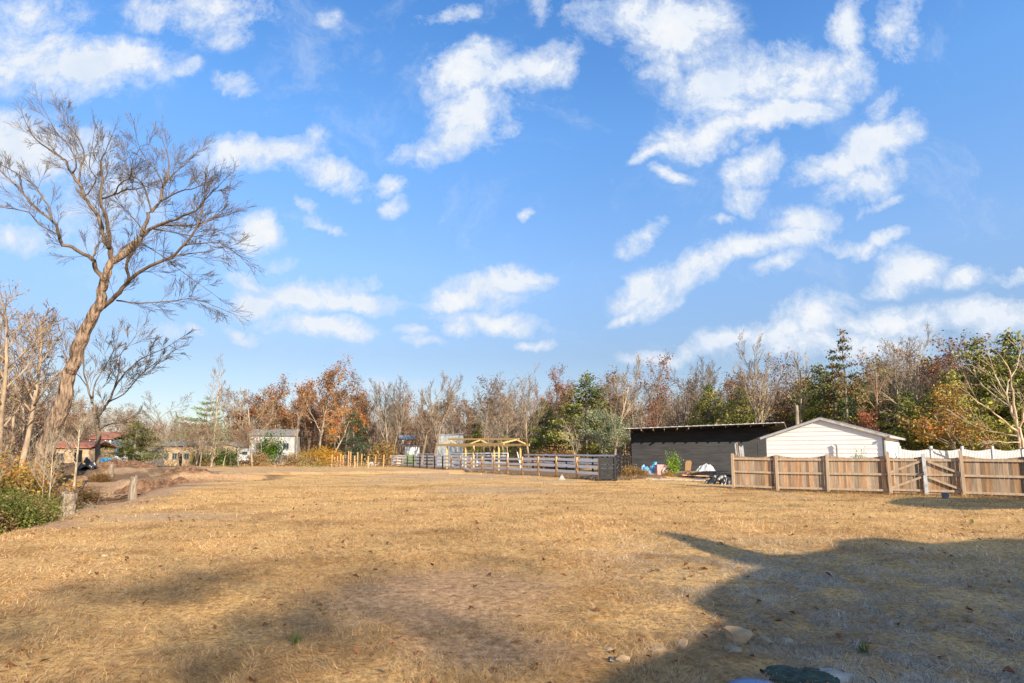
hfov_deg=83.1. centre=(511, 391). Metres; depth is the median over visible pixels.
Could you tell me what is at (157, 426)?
brown tree
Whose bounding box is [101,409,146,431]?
brown tree
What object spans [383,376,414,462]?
bare tree
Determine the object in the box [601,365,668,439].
brown tree
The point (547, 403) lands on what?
brown tree
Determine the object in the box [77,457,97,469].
black bag
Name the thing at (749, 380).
brown tree
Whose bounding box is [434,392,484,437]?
brown tree
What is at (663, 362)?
thin tree
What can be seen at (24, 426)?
sycamore tree
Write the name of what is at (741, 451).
leaning boards
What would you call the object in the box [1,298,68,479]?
sycamore tree
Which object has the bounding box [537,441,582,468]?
dry shrub
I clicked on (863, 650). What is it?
grass tuft
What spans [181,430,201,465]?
sapling
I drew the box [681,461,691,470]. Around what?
patio chair
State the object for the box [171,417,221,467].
sapling
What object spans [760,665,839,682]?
green tarp
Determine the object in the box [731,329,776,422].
bare tree
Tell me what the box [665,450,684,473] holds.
sapling
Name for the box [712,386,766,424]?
cedar tree
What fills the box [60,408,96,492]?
slim tree
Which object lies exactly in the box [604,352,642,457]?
bare tree
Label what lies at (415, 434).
brown tree
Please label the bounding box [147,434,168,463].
sapling
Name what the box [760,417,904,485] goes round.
white shed
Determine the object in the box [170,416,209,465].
sapling
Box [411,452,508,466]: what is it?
fence
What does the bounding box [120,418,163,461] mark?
sapling
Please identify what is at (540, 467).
dry shrub
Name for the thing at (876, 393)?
thin tree
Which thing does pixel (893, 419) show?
cedar tree
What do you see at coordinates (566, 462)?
back fence
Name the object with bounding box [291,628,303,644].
grass tuft
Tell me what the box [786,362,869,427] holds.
cedar tree
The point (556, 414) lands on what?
brown tree
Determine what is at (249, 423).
bare tree
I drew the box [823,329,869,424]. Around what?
pine tree
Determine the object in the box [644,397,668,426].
red tree
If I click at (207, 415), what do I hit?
bare tree
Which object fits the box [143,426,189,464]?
sapling
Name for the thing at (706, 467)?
white sheet
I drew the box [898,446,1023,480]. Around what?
picket fence
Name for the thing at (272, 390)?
wood tree
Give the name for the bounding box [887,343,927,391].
brown tree
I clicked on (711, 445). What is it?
black barn
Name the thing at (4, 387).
sycamore tree
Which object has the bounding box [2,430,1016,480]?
undergrowth
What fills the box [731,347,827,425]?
brown tree
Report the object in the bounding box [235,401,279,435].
oak tree
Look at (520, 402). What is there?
brown tree
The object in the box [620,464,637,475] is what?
weeds
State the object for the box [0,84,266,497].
leaning tree
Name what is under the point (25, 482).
leafy shrub
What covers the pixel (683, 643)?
stone
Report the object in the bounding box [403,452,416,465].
leafy shrub
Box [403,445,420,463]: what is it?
white hut
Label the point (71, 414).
wood tree
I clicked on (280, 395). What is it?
oak tree
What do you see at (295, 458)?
dry shrub
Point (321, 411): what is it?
wood tree
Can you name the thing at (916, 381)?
wood tree
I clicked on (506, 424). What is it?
brown tree
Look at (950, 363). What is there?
wood tree
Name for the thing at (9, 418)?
sycamore tree
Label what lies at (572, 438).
bare tree
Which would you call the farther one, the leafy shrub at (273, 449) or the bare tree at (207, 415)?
the leafy shrub at (273, 449)
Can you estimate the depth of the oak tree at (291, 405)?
112.25 m
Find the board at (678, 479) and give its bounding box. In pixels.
[648,479,705,480]
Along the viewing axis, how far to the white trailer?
81.50 m
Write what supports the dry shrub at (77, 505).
on the ground at (404, 594)
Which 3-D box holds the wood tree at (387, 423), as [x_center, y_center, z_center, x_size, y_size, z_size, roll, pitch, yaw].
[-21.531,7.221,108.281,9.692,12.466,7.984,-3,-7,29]
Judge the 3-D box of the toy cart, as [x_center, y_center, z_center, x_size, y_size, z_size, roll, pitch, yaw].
[10.523,5.515,40.130,1.079,0.879,0.620,1,-6,-8]
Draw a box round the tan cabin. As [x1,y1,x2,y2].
[55,441,117,462]
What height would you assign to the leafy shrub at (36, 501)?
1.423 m
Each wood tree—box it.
[3,415,27,431]
[4,389,39,462]
[19,389,93,440]
[25,374,87,434]
[32,385,56,455]
[39,396,90,440]
[77,409,121,436]
[94,402,133,433]
[156,418,170,446]
[157,421,182,439]
[250,383,287,426]
[316,387,344,451]
[348,389,373,461]
[362,421,389,455]
[374,396,416,444]
[384,404,422,453]
[387,389,416,454]
[410,389,428,441]
[445,422,461,433]
[456,403,478,441]
[471,393,504,460]
[512,400,533,462]
[529,383,555,451]
[546,396,580,447]
[578,388,611,464]
[592,376,646,427]
[608,389,659,427]
[608,394,637,446]
[633,404,650,427]
[637,382,698,426]
[647,390,677,426]
[670,379,734,426]
[683,365,716,425]
[717,372,751,414]
[727,365,805,418]
[752,382,790,423]
[761,373,816,427]
[768,395,814,426]
[769,381,791,422]
[781,382,837,426]
[848,356,924,414]
[848,379,906,446]
[869,364,951,447]
[897,359,940,422]
[908,354,942,392]
[917,355,962,438]
[918,348,966,446]
[926,346,967,393]
[959,369,1022,413]
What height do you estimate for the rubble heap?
0.490 m
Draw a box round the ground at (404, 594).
[0,444,1023,682]
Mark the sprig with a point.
(860, 455)
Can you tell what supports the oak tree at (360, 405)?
on the ground at (404, 594)
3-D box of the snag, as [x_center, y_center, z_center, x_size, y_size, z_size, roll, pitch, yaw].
[23.213,3.911,46.844,0.357,5.733,0.361,0,-6,0]
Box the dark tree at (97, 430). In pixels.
[15,308,200,463]
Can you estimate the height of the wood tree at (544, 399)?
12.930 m
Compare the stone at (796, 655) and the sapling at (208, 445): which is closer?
the stone at (796, 655)
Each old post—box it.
[108,463,113,476]
[128,475,137,500]
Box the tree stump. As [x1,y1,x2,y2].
[58,491,77,517]
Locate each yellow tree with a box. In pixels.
[895,376,974,450]
[925,405,1012,456]
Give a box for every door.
[74,450,82,461]
[177,452,183,465]
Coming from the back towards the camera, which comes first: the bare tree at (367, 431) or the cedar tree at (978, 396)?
the bare tree at (367, 431)
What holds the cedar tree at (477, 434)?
on the ground at (404, 594)
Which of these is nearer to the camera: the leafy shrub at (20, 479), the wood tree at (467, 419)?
the leafy shrub at (20, 479)
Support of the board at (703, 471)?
on the rubble heap
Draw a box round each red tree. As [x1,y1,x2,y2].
[547,379,577,449]
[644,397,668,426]
[845,409,880,430]
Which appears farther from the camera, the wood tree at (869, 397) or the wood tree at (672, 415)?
the wood tree at (672, 415)
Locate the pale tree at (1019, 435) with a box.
[947,335,1023,449]
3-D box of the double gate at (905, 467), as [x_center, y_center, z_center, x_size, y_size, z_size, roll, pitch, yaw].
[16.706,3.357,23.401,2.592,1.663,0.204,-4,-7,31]
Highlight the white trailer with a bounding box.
[238,448,257,464]
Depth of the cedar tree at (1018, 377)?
46.09 m
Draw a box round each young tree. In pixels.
[0,427,20,479]
[3,429,33,463]
[41,400,92,440]
[60,413,90,462]
[93,403,134,444]
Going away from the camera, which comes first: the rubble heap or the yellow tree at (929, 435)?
the rubble heap
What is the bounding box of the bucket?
[941,492,948,498]
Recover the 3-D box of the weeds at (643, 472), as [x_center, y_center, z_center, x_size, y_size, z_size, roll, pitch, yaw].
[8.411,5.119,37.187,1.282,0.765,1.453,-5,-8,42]
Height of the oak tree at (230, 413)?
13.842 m
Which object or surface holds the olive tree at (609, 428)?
on the ground at (404, 594)
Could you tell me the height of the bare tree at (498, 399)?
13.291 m
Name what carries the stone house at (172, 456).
on the ground at (404, 594)
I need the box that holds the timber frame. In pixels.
[436,438,529,469]
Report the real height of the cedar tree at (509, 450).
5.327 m
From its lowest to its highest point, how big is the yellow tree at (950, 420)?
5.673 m
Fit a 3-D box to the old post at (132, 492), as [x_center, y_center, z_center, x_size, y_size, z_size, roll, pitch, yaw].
[-15.876,4.151,24.188,0.371,1.267,0.358,0,-6,0]
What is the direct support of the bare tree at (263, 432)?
on the ground at (404, 594)
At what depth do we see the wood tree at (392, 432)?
99.17 m
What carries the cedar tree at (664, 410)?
on the ground at (404, 594)
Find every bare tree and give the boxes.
[124,390,191,442]
[190,409,220,465]
[205,353,227,465]
[224,387,281,465]
[248,424,279,452]
[291,411,301,457]
[350,382,377,461]
[368,378,397,443]
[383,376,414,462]
[415,369,450,464]
[424,373,462,464]
[468,410,505,457]
[471,372,532,464]
[487,412,522,452]
[497,362,547,467]
[561,418,582,470]
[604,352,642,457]
[660,361,735,425]
[687,355,718,424]
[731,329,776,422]
[859,322,940,447]
[865,335,941,440]
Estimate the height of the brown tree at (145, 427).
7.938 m
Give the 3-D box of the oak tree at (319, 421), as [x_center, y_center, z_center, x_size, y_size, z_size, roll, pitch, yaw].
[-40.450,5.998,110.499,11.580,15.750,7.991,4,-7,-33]
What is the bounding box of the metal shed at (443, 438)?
[436,434,463,465]
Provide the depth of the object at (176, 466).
59.31 m
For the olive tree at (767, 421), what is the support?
on the ground at (404, 594)
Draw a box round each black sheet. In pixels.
[705,472,726,483]
[719,477,731,484]
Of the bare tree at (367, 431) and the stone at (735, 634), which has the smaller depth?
the stone at (735, 634)
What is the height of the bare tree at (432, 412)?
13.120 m
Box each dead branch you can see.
[76,501,97,510]
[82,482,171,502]
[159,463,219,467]
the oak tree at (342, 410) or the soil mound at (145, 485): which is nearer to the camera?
the soil mound at (145, 485)
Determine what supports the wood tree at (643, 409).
on the ground at (404, 594)
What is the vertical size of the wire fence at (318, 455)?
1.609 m
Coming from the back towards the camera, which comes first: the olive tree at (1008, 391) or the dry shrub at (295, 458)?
the dry shrub at (295, 458)
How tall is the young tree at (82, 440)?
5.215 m
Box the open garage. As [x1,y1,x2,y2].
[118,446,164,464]
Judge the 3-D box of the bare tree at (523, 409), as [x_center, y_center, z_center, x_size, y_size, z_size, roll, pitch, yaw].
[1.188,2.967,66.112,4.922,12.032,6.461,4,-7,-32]
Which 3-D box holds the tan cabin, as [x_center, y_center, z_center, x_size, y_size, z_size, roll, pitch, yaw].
[-47.237,6.883,63.629,4.800,2.920,4.600,0,-6,0]
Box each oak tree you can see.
[212,382,263,435]
[222,415,244,440]
[230,407,256,442]
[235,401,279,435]
[239,373,310,428]
[246,405,295,428]
[258,377,320,431]
[258,387,323,428]
[270,405,310,455]
[271,383,330,441]
[292,352,358,453]
[298,404,320,451]
[316,403,368,450]
[321,402,369,450]
[328,369,373,463]
[342,414,379,456]
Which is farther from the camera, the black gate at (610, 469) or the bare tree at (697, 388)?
the bare tree at (697, 388)
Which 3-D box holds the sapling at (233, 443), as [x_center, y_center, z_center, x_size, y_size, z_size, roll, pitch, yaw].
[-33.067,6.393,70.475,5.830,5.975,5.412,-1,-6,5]
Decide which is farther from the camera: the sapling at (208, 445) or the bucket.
the sapling at (208, 445)
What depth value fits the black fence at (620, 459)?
38.95 m
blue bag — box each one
[641,465,650,474]
[650,462,657,473]
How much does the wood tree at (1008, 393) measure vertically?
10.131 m
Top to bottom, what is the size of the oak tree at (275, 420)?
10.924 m
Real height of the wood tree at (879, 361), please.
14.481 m
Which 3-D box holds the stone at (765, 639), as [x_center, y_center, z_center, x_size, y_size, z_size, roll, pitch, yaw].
[2.234,2.203,5.094,0.179,0.092,0.116,3,-2,0]
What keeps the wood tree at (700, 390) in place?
on the ground at (404, 594)
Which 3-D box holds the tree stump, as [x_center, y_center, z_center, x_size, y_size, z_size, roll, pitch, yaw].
[-12.582,3.253,16.349,0.469,0.856,0.451,0,-6,0]
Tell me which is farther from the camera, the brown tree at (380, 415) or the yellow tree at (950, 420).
the brown tree at (380, 415)
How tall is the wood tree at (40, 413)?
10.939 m
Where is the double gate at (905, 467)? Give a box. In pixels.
[885,454,961,494]
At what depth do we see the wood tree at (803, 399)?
60.63 m
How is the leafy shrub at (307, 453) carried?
on the ground at (404, 594)
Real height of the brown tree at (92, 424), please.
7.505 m
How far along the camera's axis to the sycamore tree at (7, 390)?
36.82 m
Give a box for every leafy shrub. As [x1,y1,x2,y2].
[0,442,90,500]
[0,450,59,497]
[0,470,45,500]
[0,473,71,534]
[0,483,89,515]
[0,484,73,530]
[5,486,76,514]
[31,497,62,520]
[179,446,217,465]
[206,444,245,465]
[253,425,287,464]
[295,447,317,465]
[306,442,344,465]
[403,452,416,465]
[552,450,595,469]
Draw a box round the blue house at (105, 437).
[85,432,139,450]
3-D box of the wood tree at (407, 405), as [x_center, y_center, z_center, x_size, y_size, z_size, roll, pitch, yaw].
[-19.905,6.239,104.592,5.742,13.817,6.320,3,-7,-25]
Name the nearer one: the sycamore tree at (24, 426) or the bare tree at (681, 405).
the sycamore tree at (24, 426)
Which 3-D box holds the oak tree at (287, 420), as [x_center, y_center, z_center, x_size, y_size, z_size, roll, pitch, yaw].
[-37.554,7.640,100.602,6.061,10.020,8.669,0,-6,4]
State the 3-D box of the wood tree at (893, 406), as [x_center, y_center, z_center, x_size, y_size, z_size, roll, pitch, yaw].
[36.520,2.600,52.803,6.854,9.910,5.222,-3,-7,28]
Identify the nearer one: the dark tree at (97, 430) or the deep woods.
the dark tree at (97, 430)
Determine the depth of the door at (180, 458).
79.36 m
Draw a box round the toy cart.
[654,464,669,474]
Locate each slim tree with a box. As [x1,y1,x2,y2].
[20,422,61,496]
[36,428,66,502]
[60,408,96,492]
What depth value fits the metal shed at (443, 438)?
77.63 m
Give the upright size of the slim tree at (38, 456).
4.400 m
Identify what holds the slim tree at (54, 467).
on the ground at (404, 594)
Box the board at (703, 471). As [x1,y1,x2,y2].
[678,471,728,471]
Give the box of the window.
[172,453,177,458]
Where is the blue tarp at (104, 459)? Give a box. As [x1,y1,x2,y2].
[100,458,110,461]
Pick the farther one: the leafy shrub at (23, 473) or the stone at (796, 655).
the leafy shrub at (23, 473)
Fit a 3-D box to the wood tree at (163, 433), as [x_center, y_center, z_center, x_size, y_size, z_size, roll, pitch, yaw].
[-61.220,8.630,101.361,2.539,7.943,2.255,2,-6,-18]
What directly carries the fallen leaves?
on the ground at (404, 594)
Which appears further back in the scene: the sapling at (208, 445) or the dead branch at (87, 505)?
the sapling at (208, 445)
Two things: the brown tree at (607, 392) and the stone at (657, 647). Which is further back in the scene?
the brown tree at (607, 392)
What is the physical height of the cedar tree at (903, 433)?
6.973 m
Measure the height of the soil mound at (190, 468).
0.592 m
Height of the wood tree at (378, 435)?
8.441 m
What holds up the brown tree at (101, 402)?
on the ground at (404, 594)
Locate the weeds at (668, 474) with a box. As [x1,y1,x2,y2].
[657,469,673,476]
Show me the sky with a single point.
(472, 189)
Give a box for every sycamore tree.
[0,279,65,427]
[0,280,60,472]
[0,304,68,473]
[0,317,56,465]
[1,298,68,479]
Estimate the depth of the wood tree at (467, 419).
108.77 m
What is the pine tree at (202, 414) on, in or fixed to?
on the ground at (404, 594)
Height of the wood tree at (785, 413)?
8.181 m
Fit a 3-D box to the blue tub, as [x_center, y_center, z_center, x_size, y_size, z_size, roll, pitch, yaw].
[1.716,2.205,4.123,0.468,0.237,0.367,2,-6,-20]
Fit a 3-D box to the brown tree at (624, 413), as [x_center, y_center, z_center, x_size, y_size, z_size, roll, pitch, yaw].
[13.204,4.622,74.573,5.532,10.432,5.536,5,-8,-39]
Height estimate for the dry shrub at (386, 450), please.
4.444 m
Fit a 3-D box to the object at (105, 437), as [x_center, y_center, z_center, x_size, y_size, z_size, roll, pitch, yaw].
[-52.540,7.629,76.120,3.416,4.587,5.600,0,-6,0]
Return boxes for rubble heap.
[671,472,731,477]
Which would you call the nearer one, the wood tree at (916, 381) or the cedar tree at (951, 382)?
the cedar tree at (951, 382)
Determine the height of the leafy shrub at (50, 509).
0.948 m
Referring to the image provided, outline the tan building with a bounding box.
[206,442,248,463]
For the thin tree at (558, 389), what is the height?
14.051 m
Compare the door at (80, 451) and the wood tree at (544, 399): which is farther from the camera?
the wood tree at (544, 399)
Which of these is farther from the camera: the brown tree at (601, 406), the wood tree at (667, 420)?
the brown tree at (601, 406)
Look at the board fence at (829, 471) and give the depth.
24.82 m
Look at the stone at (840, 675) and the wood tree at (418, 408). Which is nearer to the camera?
the stone at (840, 675)
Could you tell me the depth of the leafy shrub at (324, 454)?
79.19 m
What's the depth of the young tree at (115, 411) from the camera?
74.74 m
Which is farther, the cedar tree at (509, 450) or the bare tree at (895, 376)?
the cedar tree at (509, 450)
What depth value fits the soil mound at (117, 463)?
41.26 m
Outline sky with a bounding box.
[0,0,1023,442]
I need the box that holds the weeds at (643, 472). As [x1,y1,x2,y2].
[630,467,651,474]
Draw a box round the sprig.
[849,446,866,483]
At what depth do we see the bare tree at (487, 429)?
69.19 m
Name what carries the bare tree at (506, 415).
on the ground at (404, 594)
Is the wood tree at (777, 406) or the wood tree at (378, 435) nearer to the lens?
the wood tree at (777, 406)
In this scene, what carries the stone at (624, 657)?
on the ground at (404, 594)
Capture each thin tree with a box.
[545,363,567,452]
[641,349,673,426]
[778,350,822,422]
[853,351,891,430]
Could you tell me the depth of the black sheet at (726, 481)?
30.56 m
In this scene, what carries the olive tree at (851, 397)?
on the ground at (404, 594)
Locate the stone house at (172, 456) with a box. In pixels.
[158,436,215,465]
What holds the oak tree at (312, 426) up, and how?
on the ground at (404, 594)
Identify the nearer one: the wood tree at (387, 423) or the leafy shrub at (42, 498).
the leafy shrub at (42, 498)
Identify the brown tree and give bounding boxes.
[3,380,54,458]
[5,375,71,440]
[65,411,105,440]
[66,398,125,439]
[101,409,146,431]
[124,421,152,444]
[137,418,169,432]
[368,405,398,435]
[401,407,447,457]
[410,395,458,460]
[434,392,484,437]
[445,398,481,442]
[464,374,517,461]
[479,404,519,451]
[482,390,538,461]
[489,384,542,437]
[534,391,571,429]
[543,390,580,449]
[570,387,611,464]
[592,375,638,425]
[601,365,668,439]
[603,391,641,454]
[667,374,708,424]
[681,397,745,424]
[720,369,761,420]
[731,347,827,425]
[838,346,925,428]
[848,373,896,431]
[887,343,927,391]
[911,326,1022,404]
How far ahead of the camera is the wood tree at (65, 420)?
68.24 m
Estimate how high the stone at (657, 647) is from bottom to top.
0.050 m
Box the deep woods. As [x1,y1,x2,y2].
[3,363,1012,464]
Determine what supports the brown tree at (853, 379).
on the ground at (404, 594)
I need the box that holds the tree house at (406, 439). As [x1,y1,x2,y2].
[398,435,414,454]
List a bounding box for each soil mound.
[97,458,159,468]
[109,479,171,494]
[155,476,196,485]
[162,465,209,474]
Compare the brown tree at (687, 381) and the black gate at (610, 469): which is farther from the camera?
the brown tree at (687, 381)
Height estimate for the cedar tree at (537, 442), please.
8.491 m
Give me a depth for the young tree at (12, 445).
35.66 m
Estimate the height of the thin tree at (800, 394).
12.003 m
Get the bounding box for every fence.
[268,455,362,465]
[390,455,598,480]
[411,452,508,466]
[523,454,622,471]
[614,453,630,480]
[731,450,1023,496]
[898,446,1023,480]
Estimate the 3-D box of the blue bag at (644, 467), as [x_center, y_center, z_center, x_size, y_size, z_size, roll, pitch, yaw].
[9.208,5.503,40.136,0.942,0.893,0.739,0,-6,0]
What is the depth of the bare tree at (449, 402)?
76.67 m
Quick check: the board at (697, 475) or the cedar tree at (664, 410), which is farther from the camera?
the cedar tree at (664, 410)
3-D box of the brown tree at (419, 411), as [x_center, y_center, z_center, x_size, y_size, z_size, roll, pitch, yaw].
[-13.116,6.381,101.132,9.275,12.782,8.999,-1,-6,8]
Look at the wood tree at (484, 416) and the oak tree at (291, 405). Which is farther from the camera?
the oak tree at (291, 405)
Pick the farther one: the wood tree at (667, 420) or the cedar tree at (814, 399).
the wood tree at (667, 420)
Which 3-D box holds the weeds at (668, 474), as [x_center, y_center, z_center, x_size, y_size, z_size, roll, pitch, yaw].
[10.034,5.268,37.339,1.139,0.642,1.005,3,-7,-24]
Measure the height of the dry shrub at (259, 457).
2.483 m
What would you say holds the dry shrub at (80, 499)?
on the ground at (404, 594)
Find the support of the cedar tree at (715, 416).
on the ground at (404, 594)
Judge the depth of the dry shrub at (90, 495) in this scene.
28.47 m
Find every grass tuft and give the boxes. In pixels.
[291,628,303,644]
[856,639,869,653]
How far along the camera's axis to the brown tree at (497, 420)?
105.07 m
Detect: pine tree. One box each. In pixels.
[163,396,244,450]
[805,348,858,421]
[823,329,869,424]
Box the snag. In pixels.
[795,405,798,424]
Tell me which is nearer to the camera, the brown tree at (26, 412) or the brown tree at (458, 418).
the brown tree at (26, 412)
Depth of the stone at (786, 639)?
5.10 m
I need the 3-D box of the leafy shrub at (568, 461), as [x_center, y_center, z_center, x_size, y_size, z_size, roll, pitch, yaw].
[6.053,6.876,57.765,4.795,2.366,5.238,6,-8,-43]
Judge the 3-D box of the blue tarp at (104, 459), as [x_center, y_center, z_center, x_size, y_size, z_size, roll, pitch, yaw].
[-44.717,7.722,63.545,1.998,0.986,1.304,0,-6,0]
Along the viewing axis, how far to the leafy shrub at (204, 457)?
73.04 m
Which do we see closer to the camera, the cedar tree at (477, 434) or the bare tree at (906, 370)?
the bare tree at (906, 370)
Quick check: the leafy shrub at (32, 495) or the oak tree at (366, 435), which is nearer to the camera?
the leafy shrub at (32, 495)
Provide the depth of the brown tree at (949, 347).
54.72 m
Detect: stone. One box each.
[608,657,616,662]
[616,655,630,663]
[649,645,668,652]
[676,639,687,649]
[723,626,752,643]
[724,644,742,652]
[755,635,773,645]
[774,637,793,644]
[795,654,813,660]
[819,668,856,682]
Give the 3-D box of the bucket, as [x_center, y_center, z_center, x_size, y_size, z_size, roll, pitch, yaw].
[16.035,3.845,21.379,0.280,0.220,0.280,0,-6,0]
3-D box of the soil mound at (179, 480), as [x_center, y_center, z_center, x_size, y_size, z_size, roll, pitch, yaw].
[-19.361,5.333,33.141,3.731,0.939,1.473,2,-6,-20]
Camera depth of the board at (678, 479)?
34.08 m
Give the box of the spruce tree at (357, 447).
[323,410,373,464]
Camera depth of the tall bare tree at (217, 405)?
74.68 m
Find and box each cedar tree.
[465,415,488,457]
[493,431,516,461]
[515,401,569,453]
[541,370,629,464]
[655,397,677,426]
[681,384,734,425]
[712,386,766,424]
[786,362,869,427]
[875,381,926,448]
[875,390,969,457]
[894,368,1017,457]
[922,337,1023,450]
[934,327,1023,456]
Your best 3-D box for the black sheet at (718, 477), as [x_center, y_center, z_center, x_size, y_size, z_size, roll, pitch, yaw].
[11.248,4.667,31.184,1.705,0.680,0.959,0,-6,0]
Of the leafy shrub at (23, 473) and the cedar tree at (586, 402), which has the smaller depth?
the leafy shrub at (23, 473)
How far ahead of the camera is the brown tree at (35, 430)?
65.95 m
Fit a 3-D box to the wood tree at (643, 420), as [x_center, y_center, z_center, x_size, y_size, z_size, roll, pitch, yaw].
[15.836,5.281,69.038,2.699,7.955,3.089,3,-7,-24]
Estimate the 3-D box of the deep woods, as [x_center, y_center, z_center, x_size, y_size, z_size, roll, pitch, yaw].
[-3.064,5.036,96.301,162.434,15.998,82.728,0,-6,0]
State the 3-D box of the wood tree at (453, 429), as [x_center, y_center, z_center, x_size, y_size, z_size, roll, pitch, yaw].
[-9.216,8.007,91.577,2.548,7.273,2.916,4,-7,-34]
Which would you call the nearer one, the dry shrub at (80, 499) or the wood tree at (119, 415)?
the dry shrub at (80, 499)
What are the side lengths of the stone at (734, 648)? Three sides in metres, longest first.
0.165 x 0.120 x 0.058 m
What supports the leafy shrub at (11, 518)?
on the ground at (404, 594)
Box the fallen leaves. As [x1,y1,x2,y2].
[4,492,1023,682]
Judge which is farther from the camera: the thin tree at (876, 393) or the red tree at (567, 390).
the red tree at (567, 390)
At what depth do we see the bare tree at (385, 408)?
90.65 m
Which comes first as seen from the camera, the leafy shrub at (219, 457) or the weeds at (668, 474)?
the weeds at (668, 474)
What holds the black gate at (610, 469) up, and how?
on the ground at (404, 594)
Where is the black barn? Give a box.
[625,422,785,472]
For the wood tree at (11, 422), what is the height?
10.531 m
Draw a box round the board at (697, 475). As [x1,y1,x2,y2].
[682,475,712,476]
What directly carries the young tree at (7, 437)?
on the ground at (404, 594)
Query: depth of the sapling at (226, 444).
69.25 m
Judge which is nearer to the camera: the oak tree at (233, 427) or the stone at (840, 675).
the stone at (840, 675)
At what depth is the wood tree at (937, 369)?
53.72 m
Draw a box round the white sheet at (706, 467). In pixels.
[696,463,714,470]
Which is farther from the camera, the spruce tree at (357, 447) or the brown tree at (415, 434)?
the brown tree at (415, 434)
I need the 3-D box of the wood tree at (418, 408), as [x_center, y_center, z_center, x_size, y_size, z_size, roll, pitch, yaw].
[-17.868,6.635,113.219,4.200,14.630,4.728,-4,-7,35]
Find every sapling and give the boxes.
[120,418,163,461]
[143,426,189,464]
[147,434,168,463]
[153,430,180,467]
[164,423,206,465]
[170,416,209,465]
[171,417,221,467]
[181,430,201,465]
[191,427,224,467]
[196,429,228,467]
[208,421,258,466]
[209,426,236,466]
[217,423,259,467]
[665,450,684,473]
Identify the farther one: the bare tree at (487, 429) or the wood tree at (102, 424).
the wood tree at (102, 424)
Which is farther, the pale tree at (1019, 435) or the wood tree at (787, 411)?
the wood tree at (787, 411)
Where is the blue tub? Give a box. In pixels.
[729,678,771,682]
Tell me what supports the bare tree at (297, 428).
on the ground at (404, 594)
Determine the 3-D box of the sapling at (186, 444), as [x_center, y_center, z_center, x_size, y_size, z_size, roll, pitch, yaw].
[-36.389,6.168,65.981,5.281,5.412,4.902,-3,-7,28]
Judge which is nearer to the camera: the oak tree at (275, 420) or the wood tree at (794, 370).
the wood tree at (794, 370)
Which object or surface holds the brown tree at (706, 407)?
on the ground at (404, 594)
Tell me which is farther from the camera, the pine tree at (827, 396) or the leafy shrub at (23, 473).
the pine tree at (827, 396)
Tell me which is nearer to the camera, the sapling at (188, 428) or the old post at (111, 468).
the old post at (111, 468)
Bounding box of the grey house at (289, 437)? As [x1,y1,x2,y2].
[247,429,301,463]
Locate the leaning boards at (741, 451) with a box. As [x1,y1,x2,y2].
[734,442,745,469]
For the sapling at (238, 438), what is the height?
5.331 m
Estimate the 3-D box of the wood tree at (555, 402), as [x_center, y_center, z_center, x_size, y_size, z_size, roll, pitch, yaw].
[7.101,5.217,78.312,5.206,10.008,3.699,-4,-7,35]
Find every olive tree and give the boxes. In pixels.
[570,403,637,469]
[589,410,631,471]
[744,414,770,423]
[831,378,886,416]
[969,370,1023,437]
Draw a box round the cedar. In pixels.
[93,419,173,461]
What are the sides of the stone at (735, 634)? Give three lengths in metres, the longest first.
0.246 x 0.237 x 0.166 m
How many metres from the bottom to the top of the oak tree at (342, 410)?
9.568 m
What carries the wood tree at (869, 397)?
on the ground at (404, 594)
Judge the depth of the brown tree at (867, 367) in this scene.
64.21 m
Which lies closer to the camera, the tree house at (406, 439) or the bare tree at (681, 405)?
the bare tree at (681, 405)
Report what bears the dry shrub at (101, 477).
on the ground at (404, 594)
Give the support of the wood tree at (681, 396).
on the ground at (404, 594)
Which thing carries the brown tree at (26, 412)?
on the ground at (404, 594)
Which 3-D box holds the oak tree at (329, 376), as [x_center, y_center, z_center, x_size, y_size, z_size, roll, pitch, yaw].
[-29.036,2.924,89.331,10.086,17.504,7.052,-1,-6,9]
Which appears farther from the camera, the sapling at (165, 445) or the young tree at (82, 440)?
the sapling at (165, 445)
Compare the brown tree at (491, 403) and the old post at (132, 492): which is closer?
the old post at (132, 492)
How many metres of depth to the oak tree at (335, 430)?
100.83 m
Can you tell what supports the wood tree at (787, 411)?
on the ground at (404, 594)
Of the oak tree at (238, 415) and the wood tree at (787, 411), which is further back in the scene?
the oak tree at (238, 415)
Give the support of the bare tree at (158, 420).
on the ground at (404, 594)
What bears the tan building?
on the ground at (404, 594)
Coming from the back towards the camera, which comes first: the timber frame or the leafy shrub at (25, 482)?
the timber frame
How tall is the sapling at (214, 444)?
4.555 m
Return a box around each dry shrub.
[44,488,92,514]
[60,501,91,509]
[74,484,107,503]
[85,472,115,481]
[244,450,273,465]
[278,448,305,465]
[361,437,401,465]
[525,447,557,468]
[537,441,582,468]
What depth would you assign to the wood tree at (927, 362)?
61.15 m
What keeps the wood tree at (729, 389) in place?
on the ground at (404, 594)
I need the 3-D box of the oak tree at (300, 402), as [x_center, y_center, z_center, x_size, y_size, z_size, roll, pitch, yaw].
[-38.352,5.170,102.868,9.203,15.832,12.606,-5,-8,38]
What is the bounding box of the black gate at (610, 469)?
[599,457,615,480]
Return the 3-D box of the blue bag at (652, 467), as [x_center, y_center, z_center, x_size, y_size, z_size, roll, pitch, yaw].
[10.147,5.496,40.951,0.898,1.107,0.635,0,-6,0]
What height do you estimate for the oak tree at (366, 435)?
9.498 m

